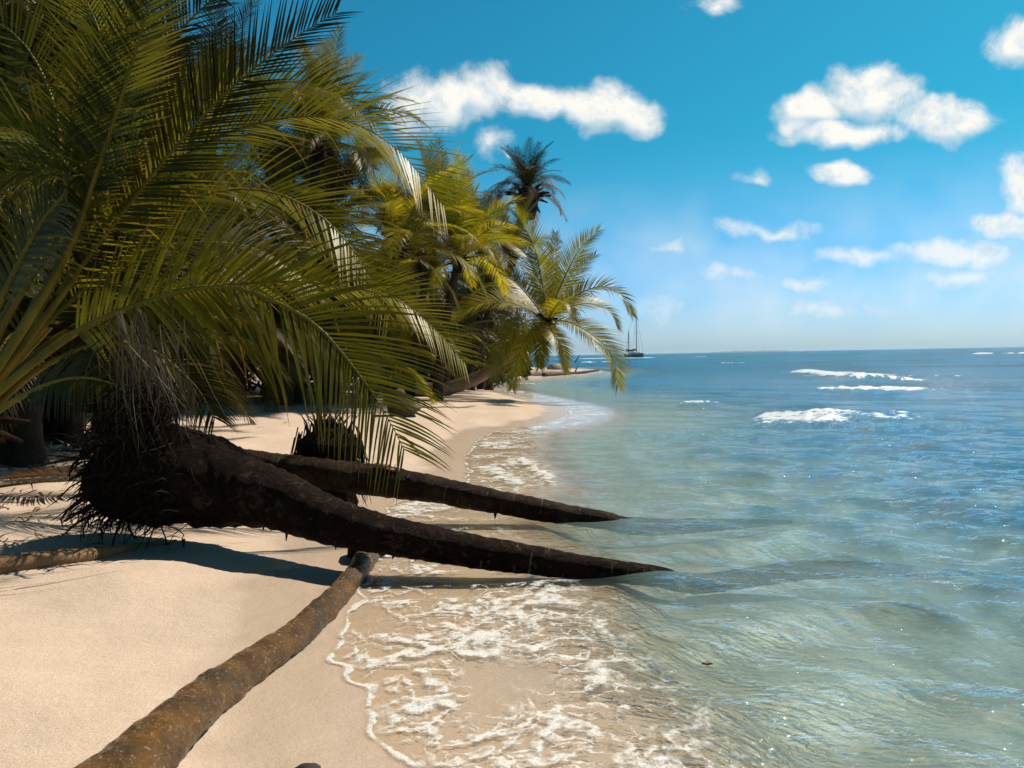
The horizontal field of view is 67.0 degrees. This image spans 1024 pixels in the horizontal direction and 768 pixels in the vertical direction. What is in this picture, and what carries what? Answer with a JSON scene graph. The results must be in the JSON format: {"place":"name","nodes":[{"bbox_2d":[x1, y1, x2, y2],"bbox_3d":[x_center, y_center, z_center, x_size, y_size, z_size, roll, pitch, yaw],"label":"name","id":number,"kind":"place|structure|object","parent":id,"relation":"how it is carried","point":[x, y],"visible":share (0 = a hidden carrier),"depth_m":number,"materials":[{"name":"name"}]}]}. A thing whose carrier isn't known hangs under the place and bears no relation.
{"place":"outdoors","nodes":[
{"label":"outdoors","id":0,"kind":"place"},
{"bbox_2d":[0,367,1023,767],"bbox_3d":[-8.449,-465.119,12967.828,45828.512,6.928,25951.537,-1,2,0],"label":"sand","id":1,"kind":"structure","parent":0,"point":[96,657],"depth_m":4.76,"materials":[{"name":"beige sand"}]},
{"bbox_2d":[0,464,76,481],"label":"dead frond","id":2,"kind":"object","parent":1,"relation":"on","point":[27,473],"visible":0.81,"depth_m":8.84,"materials":[{"name":"brown plant"}]},
{"bbox_2d":[0,469,80,488],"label":"dead frond","id":3,"kind":"object","parent":1,"relation":"on","point":[39,480],"visible":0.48,"depth_m":8.18,"materials":[{"name":"brown plant"}]},
{"bbox_2d":[1,0,89,90],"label":"coconut palm","id":4,"kind":"object","parent":1,"relation":"on","point":[40,26],"visible":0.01,"depth_m":12.99,"materials":[{"name":"green plant"}]},
{"bbox_2d":[44,434,72,445],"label":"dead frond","id":5,"kind":"object","parent":1,"relation":"on","point":[52,437],"visible":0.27,"depth_m":12.09,"materials":[{"name":"brown plant"}]},
{"bbox_2d":[28,454,91,468],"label":"dead frond","id":6,"kind":"object","parent":1,"relation":"on","point":[61,460],"visible":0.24,"depth_m":9.76,"materials":[{"name":"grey plant"}]},
{"bbox_2d":[40,368,90,428],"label":"shrub","id":7,"kind":"object","parent":1,"relation":"on","point":[83,413],"depth_m":13.83,"materials":[{"name":"green plant"}]},
{"bbox_2d":[46,438,92,449],"bbox_3d":[-6.904,0.897,11.830,0.182,0.168,1.986,-1,2,0],"label":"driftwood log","id":8,"kind":"object","parent":1,"relation":"on","point":[55,446],"visible":0.3,"depth_m":11.68,"materials":[{"name":"grey wood"}]},
{"bbox_2d":[40,349,119,422],"bbox_3d":[-8.144,-0.678,12.241,3.898,3.557,2.656,-3,3,-45],"label":"shrub","id":9,"kind":"object","parent":1,"relation":"on","point":[44,414],"visible":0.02,"depth_m":12.32,"materials":[{"name":"green plant"}]},
{"bbox_2d":[0,539,176,573],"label":"driftwood log","id":10,"kind":"object","parent":1,"relation":"on","point":[24,561],"visible":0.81,"depth_m":5.48,"materials":[{"name":"brown wood"}]},
{"bbox_2d":[0,0,200,385],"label":"coconut palm","id":11,"kind":"object","parent":1,"relation":"on","point":[4,267],"visible":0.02,"depth_m":10.20,"materials":[{"name":"green plant"}]},
{"bbox_2d":[0,0,236,464],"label":"coconut palm","id":12,"kind":"object","parent":1,"relation":"on","point":[5,453],"visible":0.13,"depth_m":9.53,"materials":[{"name":"green plant"}]},
{"bbox_2d":[0,0,237,440],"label":"coconut palm","id":13,"kind":"object","parent":1,"relation":"on","point":[51,428],"visible":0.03,"depth_m":11.56,"materials":[{"name":"green plant"}]},
{"bbox_2d":[2,2,237,446],"bbox_3d":[-6.990,-2.396,11.924,5.219,6.839,6.041,-1,2,0],"label":"coconut palm","id":14,"kind":"object","parent":1,"relation":"on","point":[65,426],"visible":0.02,"depth_m":12.00,"materials":[{"name":"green plant"}]},
{"bbox_2d":[64,223,211,434],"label":"coconut palm","id":15,"kind":"object","parent":1,"relation":"on","point":[96,406],"visible":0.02,"depth_m":13.30,"materials":[{"name":"green plant"}]},
{"bbox_2d":[0,69,310,466],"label":"coconut palm","id":16,"kind":"object","parent":1,"relation":"on","point":[31,449],"visible":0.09,"depth_m":9.99,"materials":[{"name":"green plant"}]},
{"bbox_2d":[0,0,321,417],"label":"coconut palm","id":17,"kind":"object","parent":1,"relation":"on","point":[222,173],"visible":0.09,"depth_m":11.50,"materials":[{"name":"green plant"}]},
{"bbox_2d":[126,312,197,398],"bbox_3d":[-9.261,-1.105,19.569,3.430,3.574,3.113,0,2,31],"label":"shrub","id":18,"kind":"object","parent":1,"relation":"on","point":[175,353],"visible":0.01,"depth_m":19.31,"materials":[{"name":"green plant"}]},
{"bbox_2d":[48,165,302,443],"bbox_3d":[-6.853,-1.456,12.747,6.373,5.572,6.431,-1,2,0],"label":"coconut palm","id":19,"kind":"object","parent":1,"relation":"on","point":[219,388],"visible":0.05,"depth_m":13.95,"materials":[{"name":"green plant"}]},
{"bbox_2d":[0,390,381,547],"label":"leaf litter","id":20,"kind":"object","parent":1,"relation":"on","point":[30,516],"visible":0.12,"depth_m":7.88,"materials":[{"name":"plant"}]},
{"bbox_2d":[186,352,253,393],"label":"shrub","id":21,"kind":"object","parent":1,"relation":"on","point":[249,379],"visible":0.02,"depth_m":23.04,"materials":[{"name":"green plant"}]},
{"bbox_2d":[74,548,384,767],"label":"fallen palm trunk","id":22,"kind":"object","parent":1,"relation":"on","point":[168,732],"visible":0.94,"depth_m":3.35,"materials":[{"name":"brown wood"}]},
{"bbox_2d":[131,0,342,402],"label":"coconut palm","id":23,"kind":"object","parent":1,"relation":"on","point":[218,32],"visible":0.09,"depth_m":19.08,"materials":[{"name":"green plant"}]},
{"bbox_2d":[152,182,323,402],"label":"coconut palm","id":24,"kind":"object","parent":1,"relation":"on","point":[222,349],"visible":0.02,"depth_m":18.52,"materials":[{"name":"green plant"}]},
{"bbox_2d":[0,0,488,503],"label":"coconut palm","id":25,"kind":"object","parent":1,"relation":"on","point":[98,149],"visible":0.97,"depth_m":7.07,"materials":[{"name":"green plant"}]},
{"bbox_2d":[151,209,358,405],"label":"coconut palm","id":26,"kind":"object","parent":1,"relation":"on","point":[250,364],"visible":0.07,"depth_m":19.82,"materials":[{"name":"green plant"}]},
{"bbox_2d":[155,131,374,404],"bbox_3d":[-6.940,-2.944,19.950,6.841,7.027,6.697,-1,2,0],"label":"coconut palm","id":27,"kind":"object","parent":1,"relation":"on","point":[240,375],"visible":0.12,"depth_m":19.79,"materials":[{"name":"green plant"}]},
{"bbox_2d":[228,348,307,393],"bbox_3d":[-7.763,-0.898,24.797,2.414,2.843,2.542,-1,2,5],"label":"shrub","id":28,"kind":"object","parent":1,"relation":"on","point":[252,387],"visible":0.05,"depth_m":24.33,"materials":[{"name":"green plant"}]},
{"bbox_2d":[185,72,386,394],"bbox_3d":[-6.802,-4.421,22.860,5.996,9.674,6.047,-1,2,0],"label":"coconut palm","id":29,"kind":"object","parent":1,"relation":"on","point":[259,147],"visible":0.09,"depth_m":22.29,"materials":[{"name":"green plant"}]},
{"bbox_2d":[173,209,401,411],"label":"coconut palm","id":30,"kind":"object","parent":1,"relation":"on","point":[268,394],"visible":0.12,"depth_m":19.80,"materials":[{"name":"green plant"}]},
{"bbox_2d":[251,253,328,381],"bbox_3d":[-8.588,-3.372,30.607,7.016,7.904,4.781,0,2,23],"label":"shrub","id":31,"kind":"object","parent":1,"relation":"on","point":[259,371],"depth_m":30.06,"materials":[{"name":"green plant"}]},
{"bbox_2d":[295,763,320,767],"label":"stone","id":32,"kind":"object","parent":1,"relation":"on","point":[309,765],"visible":1,"depth_m":2.91,"materials":[{"name":"grey stone"}]},
{"bbox_2d":[199,20,434,405],"bbox_3d":[-4.753,-4.197,19.619,5.907,9.683,5.770,-1,2,0],"label":"coconut palm","id":33,"kind":"object","parent":1,"relation":"on","point":[319,156],"visible":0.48,"depth_m":19.36,"materials":[{"name":"green plant"}]},
{"bbox_2d":[242,152,408,403],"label":"coconut palm","id":34,"kind":"object","parent":1,"relation":"on","point":[298,398],"visible":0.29,"depth_m":20.48,"materials":[{"name":"green plant"}]},
{"bbox_2d":[295,347,365,393],"bbox_3d":[-6.010,-0.803,25.918,2.915,2.612,2.646,-3,3,-37],"label":"shrub","id":35,"kind":"object","parent":1,"relation":"on","point":[310,374],"visible":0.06,"depth_m":25.67,"materials":[{"name":"green plant"}]},
{"bbox_2d":[290,405,371,505],"bbox_3d":[-1.919,0.833,8.042,0.924,1.233,0.888,-1,2,0],"label":"palm stump","id":36,"kind":"object","parent":1,"relation":"on","point":[306,445],"visible":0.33,"depth_m":7.84,"materials":[{"name":"brown plant"}]},
{"bbox_2d":[223,227,450,403],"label":"coconut palm","id":37,"kind":"object","parent":1,"relation":"on","point":[355,331],"visible":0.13,"depth_m":22.18,"materials":[{"name":"green plant"}]},
{"bbox_2d":[221,73,454,402],"bbox_3d":[-5.064,-3.955,21.777,6.630,9.128,6.157,1,3,39],"label":"coconut palm","id":38,"kind":"object","parent":1,"relation":"on","point":[333,168],"visible":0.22,"depth_m":21.33,"materials":[{"name":"green plant"}]},
{"bbox_2d":[341,341,410,392],"bbox_3d":[-5.237,-0.777,27.636,3.313,2.635,2.258,-1,2,-1],"label":"shrub","id":39,"kind":"object","parent":1,"relation":"on","point":[398,371],"visible":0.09,"depth_m":27.81,"materials":[{"name":"green plant"}]},
{"bbox_2d":[313,238,453,403],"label":"coconut palm","id":40,"kind":"object","parent":1,"relation":"on","point":[375,332],"visible":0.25,"depth_m":21.89,"materials":[{"name":"green plant"}]},
{"bbox_2d":[307,236,462,397],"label":"coconut palm","id":41,"kind":"object","parent":1,"relation":"on","point":[388,334],"visible":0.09,"depth_m":25.07,"materials":[{"name":"green plant"}]},
{"bbox_2d":[383,388,420,416],"bbox_3d":[-2.643,0.544,18.611,0.917,0.915,0.704,-1,2,0],"label":"boulder","id":42,"kind":"object","parent":1,"relation":"on","point":[398,411],"visible":0.38,"depth_m":18.38,"materials":[{"name":"grey stone"}]},
{"bbox_2d":[320,139,487,397],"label":"coconut palm","id":43,"kind":"object","parent":1,"relation":"on","point":[403,220],"visible":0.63,"depth_m":21.53,"materials":[{"name":"green plant"}]},
{"bbox_2d":[387,334,435,390],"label":"shrub","id":44,"kind":"object","parent":1,"relation":"on","point":[425,367],"visible":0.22,"depth_m":29.61,"materials":[{"name":"green plant"}]},
{"bbox_2d":[380,221,475,395],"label":"coconut palm","id":45,"kind":"object","parent":1,"relation":"on","point":[419,268],"visible":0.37,"depth_m":26.71,"materials":[{"name":"green plant"}]},
{"bbox_2d":[375,206,487,380],"bbox_3d":[-4.674,-4.237,37.661,6.226,9.621,6.859,-3,3,-36],"label":"shrub","id":46,"kind":"object","parent":1,"relation":"on","point":[479,356],"visible":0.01,"depth_m":36.42,"materials":[{"name":"green plant"}]},
{"bbox_2d":[394,265,488,363],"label":"coconut palm","id":47,"kind":"object","parent":1,"relation":"on","point":[416,292],"visible":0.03,"depth_m":31.79,"materials":[{"name":"green plant"}]},
{"bbox_2d":[367,134,516,382],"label":"coconut palm","id":48,"kind":"object","parent":1,"relation":"on","point":[436,157],"visible":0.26,"depth_m":30.34,"materials":[{"name":"green plant"}]},
{"bbox_2d":[419,336,486,380],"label":"shrub","id":49,"kind":"object","parent":1,"relation":"on","point":[457,370],"visible":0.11,"depth_m":32.69,"materials":[{"name":"green plant"}]},
{"bbox_2d":[389,264,520,381],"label":"coconut palm","id":50,"kind":"object","parent":1,"relation":"on","point":[459,289],"visible":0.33,"depth_m":28.60,"materials":[{"name":"green plant"}]},
{"bbox_2d":[382,146,543,400],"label":"coconut palm","id":51,"kind":"object","parent":1,"relation":"on","point":[461,244],"visible":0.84,"depth_m":23.70,"materials":[{"name":"green plant"}]},
{"bbox_2d":[450,321,494,378],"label":"shrub","id":52,"kind":"object","parent":1,"relation":"on","point":[472,339],"depth_m":43.59,"materials":[{"name":"green plant"}]},
{"bbox_2d":[460,352,506,386],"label":"shrub","id":53,"kind":"object","parent":1,"relation":"on","point":[502,381],"visible":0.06,"depth_m":39.84,"materials":[{"name":"green plant"}]},
{"bbox_2d":[447,246,525,383],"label":"shrub","id":54,"kind":"object","parent":1,"relation":"on","point":[505,312],"visible":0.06,"depth_m":43.91,"materials":[{"name":"green plant"}]},
{"bbox_2d":[438,178,542,388],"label":"coconut palm","id":55,"kind":"object","parent":1,"relation":"on","point":[482,384],"visible":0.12,"depth_m":36.58,"materials":[{"name":"green plant"}]},
{"bbox_2d":[460,258,520,390],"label":"coconut palm","id":56,"kind":"object","parent":1,"relation":"on","point":[487,280],"visible":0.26,"depth_m":33.54,"materials":[{"name":"green plant"}]},
{"bbox_2d":[448,249,537,389],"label":"coconut palm","id":57,"kind":"object","parent":1,"relation":"on","point":[490,386],"visible":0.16,"depth_m":35.88,"materials":[{"name":"green plant"}]},
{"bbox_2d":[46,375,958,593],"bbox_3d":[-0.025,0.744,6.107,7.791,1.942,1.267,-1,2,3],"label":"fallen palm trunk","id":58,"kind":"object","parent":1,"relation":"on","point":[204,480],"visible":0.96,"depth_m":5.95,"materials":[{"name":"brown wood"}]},
{"bbox_2d":[81,303,232,461],"bbox_3d":[-2.799,-0.024,5.978,1.398,1.197,0.857,0,2,26],"label":"dead frond","id":59,"kind":"object","parent":58,"relation":"on","point":[150,357],"visible":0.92,"depth_m":5.74,"materials":[{"name":"grey plant"}]},
{"bbox_2d":[463,193,564,389],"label":"coconut palm","id":60,"kind":"object","parent":1,"relation":"on","point":[505,249],"visible":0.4,"depth_m":32.76,"materials":[{"name":"green plant"}]},
{"bbox_2d":[499,316,533,380],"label":"shrub","id":61,"kind":"object","parent":1,"relation":"on","point":[527,373],"visible":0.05,"depth_m":50.38,"materials":[{"name":"green plant"}]},
{"bbox_2d":[415,204,637,396],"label":"coconut palm","id":62,"kind":"object","parent":1,"relation":"on","point":[551,301],"visible":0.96,"depth_m":26.50,"materials":[{"name":"green plant"}]},
{"bbox_2d":[485,137,570,288],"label":"coconut palm","id":63,"kind":"object","parent":1,"relation":"on","point":[527,176],"visible":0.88,"depth_m":45.26,"materials":[{"name":"green plant"}]},
{"bbox_2d":[528,362,568,375],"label":"boulder","id":64,"kind":"object","parent":1,"relation":"on","point":[533,372],"visible":0.41,"depth_m":58.24,"materials":[{"name":"beige stone"}]},
{"bbox_2d":[547,355,579,369],"bbox_3d":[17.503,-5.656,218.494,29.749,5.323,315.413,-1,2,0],"label":"boulder","id":65,"kind":"object","parent":1,"relation":"on","point":[553,366],"visible":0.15,"depth_m":60.90,"materials":[{"name":"grey stone"}]},
{"bbox_2d":[541,366,599,375],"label":"driftwood log","id":66,"kind":"object","parent":1,"relation":"on","point":[559,373],"visible":0.77,"depth_m":62.46,"materials":[{"name":"brown wood"}]},
{"bbox_2d":[3,0,1023,355],"label":"sky","id":67,"kind":"structure","parent":0,"point":[789,175],"materials":[{"name":"blue"}]},
{"bbox_2d":[326,347,1023,767],"bbox_3d":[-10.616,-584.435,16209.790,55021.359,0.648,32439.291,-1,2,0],"label":"sea","id":68,"kind":"structure","parent":0,"point":[930,441],"depth_m":11.85,"materials":[{"name":"blue liquid"}]},
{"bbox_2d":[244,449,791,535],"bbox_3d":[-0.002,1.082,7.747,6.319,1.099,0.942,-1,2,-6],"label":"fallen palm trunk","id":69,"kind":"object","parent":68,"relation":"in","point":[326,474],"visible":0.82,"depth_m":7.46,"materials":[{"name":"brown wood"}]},
{"bbox_2d":[624,316,643,357],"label":"sailboat","id":70,"kind":"object","parent":68,"relation":"on","point":[632,353],"visible":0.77,"depth_m":338.34,"materials":[{"name":"fabric"}]},
{"bbox_2d":[713,350,786,352],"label":"island","id":71,"kind":"structure","parent":0,"point":[751,351],"depth_m":5150.35,"materials":[{"name":"grey"}]}
]}

